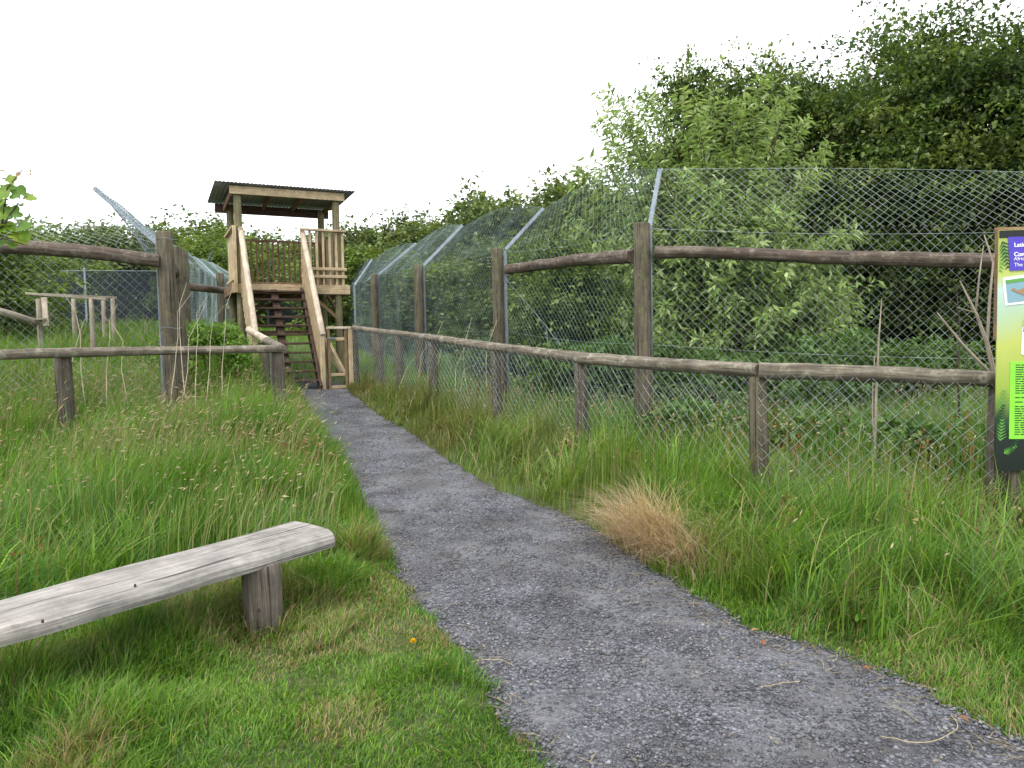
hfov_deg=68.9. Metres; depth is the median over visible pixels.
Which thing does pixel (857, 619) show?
dock plant
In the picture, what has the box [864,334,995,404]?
leafy weed
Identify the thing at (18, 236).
sapling
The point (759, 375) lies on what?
rail fence
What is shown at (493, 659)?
straw
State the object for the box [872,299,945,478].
dead sapling
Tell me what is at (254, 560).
bench
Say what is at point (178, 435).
seed heads
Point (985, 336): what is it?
dead branch
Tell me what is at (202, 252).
bush
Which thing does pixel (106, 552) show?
meadow grass
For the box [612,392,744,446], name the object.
leafy weed
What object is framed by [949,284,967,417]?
dead sapling
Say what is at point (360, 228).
hedge tree
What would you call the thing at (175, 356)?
dry stems
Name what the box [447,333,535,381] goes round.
leafy weed
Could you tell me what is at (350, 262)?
bush
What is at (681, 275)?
willow shrub
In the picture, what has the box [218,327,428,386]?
field grass
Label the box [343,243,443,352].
bush
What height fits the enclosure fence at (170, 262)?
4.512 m
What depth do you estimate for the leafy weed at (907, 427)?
7.23 m
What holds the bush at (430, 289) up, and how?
on the ground at (396, 638)
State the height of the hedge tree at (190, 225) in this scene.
7.918 m
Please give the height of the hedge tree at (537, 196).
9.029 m
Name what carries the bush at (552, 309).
on the ground at (396, 638)
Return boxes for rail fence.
[0,326,287,442]
[351,325,1005,532]
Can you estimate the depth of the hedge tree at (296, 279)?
41.40 m
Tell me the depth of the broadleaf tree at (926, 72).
15.83 m
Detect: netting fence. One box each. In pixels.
[0,252,212,323]
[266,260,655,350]
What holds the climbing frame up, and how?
on the ground at (396, 638)
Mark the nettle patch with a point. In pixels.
(203, 335)
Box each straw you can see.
[472,659,513,665]
[761,681,799,687]
[880,714,957,742]
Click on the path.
(409, 487)
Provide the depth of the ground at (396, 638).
3.27 m
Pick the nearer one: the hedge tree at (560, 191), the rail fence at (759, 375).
the rail fence at (759, 375)
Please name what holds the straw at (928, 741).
on the path
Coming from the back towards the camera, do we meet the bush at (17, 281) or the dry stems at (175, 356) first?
the bush at (17, 281)
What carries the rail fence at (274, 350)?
on the ground at (396, 638)
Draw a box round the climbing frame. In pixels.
[0,292,116,362]
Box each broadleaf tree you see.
[593,43,829,308]
[682,27,926,349]
[748,40,1012,362]
[786,0,1023,369]
[869,7,1023,368]
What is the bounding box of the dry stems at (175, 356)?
[65,283,232,404]
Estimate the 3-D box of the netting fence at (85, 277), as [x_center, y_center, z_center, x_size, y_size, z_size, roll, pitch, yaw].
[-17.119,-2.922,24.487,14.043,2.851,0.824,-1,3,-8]
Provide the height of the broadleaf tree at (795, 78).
9.413 m
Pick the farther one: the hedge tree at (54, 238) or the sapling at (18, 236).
the hedge tree at (54, 238)
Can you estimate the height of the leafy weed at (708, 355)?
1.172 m
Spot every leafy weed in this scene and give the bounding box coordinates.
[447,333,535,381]
[514,338,625,409]
[569,330,702,404]
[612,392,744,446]
[627,346,792,407]
[699,353,883,415]
[727,405,891,462]
[763,326,940,408]
[829,405,986,487]
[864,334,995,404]
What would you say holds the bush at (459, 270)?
on the ground at (396, 638)
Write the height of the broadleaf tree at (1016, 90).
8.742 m
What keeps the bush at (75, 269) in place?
on the ground at (396, 638)
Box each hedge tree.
[6,226,104,302]
[32,212,131,322]
[59,215,191,323]
[105,203,261,322]
[136,218,300,328]
[260,235,312,329]
[264,240,302,324]
[277,213,387,318]
[311,208,432,315]
[360,204,436,258]
[396,199,513,267]
[420,170,556,269]
[450,181,564,257]
[491,172,620,265]
[523,163,652,339]
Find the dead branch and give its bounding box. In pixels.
[937,235,995,370]
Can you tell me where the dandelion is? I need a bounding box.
[410,638,415,656]
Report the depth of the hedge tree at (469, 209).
32.08 m
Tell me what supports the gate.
attached to the rail fence at (759, 375)
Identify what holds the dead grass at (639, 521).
on the ground at (396, 638)
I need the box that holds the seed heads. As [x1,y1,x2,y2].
[0,339,1023,608]
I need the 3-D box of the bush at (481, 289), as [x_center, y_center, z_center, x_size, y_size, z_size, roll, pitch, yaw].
[0.802,-2.320,20.788,5.903,4.348,6.158,-1,3,0]
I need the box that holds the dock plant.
[844,610,901,635]
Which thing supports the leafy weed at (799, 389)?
on the ground at (396, 638)
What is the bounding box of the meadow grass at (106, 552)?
[0,318,393,670]
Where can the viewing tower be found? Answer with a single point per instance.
(235, 200)
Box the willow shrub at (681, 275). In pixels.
[559,73,887,362]
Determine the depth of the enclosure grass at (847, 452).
8.32 m
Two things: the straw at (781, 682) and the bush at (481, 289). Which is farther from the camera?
the bush at (481, 289)
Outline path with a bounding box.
[293,379,1023,767]
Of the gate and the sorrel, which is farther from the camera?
the gate
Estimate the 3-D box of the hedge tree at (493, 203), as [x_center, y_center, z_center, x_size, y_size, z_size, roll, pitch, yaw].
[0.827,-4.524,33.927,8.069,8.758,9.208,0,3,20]
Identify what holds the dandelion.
on the ground at (396, 638)
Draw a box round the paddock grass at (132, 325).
[0,313,227,413]
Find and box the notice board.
[993,227,1023,538]
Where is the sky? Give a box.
[0,0,1023,293]
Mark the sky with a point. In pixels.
(391, 103)
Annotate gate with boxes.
[326,327,353,388]
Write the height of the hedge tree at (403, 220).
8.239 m
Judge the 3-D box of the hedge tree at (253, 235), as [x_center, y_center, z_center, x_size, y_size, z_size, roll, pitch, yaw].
[-13.695,-4.598,35.706,8.338,6.368,8.934,-2,3,-23]
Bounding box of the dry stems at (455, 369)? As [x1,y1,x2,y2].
[399,317,495,399]
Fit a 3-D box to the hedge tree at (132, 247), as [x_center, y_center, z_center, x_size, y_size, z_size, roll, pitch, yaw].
[-17.787,-4.845,35.629,7.379,6.578,7.698,-1,3,0]
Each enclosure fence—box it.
[0,176,229,417]
[334,167,1023,435]
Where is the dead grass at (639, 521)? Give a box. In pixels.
[539,467,765,587]
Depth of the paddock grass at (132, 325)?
17.82 m
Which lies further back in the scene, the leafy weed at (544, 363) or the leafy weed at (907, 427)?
the leafy weed at (544, 363)
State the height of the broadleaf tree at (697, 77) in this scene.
9.199 m
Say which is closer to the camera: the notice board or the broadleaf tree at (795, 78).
the notice board
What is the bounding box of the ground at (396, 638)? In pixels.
[0,334,1023,767]
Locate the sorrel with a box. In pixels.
[0,367,1022,594]
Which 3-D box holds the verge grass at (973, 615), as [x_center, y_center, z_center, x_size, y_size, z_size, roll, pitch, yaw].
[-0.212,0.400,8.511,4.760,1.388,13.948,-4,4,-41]
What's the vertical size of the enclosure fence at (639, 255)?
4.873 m
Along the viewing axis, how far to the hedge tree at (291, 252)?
40.79 m
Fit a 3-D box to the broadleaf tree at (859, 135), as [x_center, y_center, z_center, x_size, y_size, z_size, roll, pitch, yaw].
[9.341,-3.552,18.803,6.270,9.330,6.681,1,3,29]
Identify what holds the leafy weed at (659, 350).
on the ground at (396, 638)
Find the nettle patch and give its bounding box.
[150,318,262,384]
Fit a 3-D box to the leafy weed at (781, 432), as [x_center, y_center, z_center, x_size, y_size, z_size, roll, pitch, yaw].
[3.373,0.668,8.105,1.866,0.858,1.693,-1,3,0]
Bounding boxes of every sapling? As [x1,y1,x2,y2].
[0,169,36,248]
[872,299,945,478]
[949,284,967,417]
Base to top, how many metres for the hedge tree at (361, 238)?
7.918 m
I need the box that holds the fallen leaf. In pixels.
[957,715,968,722]
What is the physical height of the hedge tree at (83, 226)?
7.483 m
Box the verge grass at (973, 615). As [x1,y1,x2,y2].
[343,361,1023,744]
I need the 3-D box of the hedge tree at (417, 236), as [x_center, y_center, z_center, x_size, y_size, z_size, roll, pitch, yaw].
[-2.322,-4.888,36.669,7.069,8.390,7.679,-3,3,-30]
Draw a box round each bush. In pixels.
[0,203,96,344]
[19,256,123,324]
[131,228,293,328]
[258,240,428,353]
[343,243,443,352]
[366,257,485,355]
[395,245,512,353]
[435,224,631,354]
[471,219,633,381]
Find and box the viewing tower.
[207,180,354,389]
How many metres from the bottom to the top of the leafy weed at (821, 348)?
1.472 m
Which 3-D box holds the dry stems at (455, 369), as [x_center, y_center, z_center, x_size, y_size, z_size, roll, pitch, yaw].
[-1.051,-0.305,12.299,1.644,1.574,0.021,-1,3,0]
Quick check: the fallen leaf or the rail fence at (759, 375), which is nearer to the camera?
the fallen leaf
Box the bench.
[0,521,334,646]
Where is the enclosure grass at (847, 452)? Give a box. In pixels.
[341,346,1023,521]

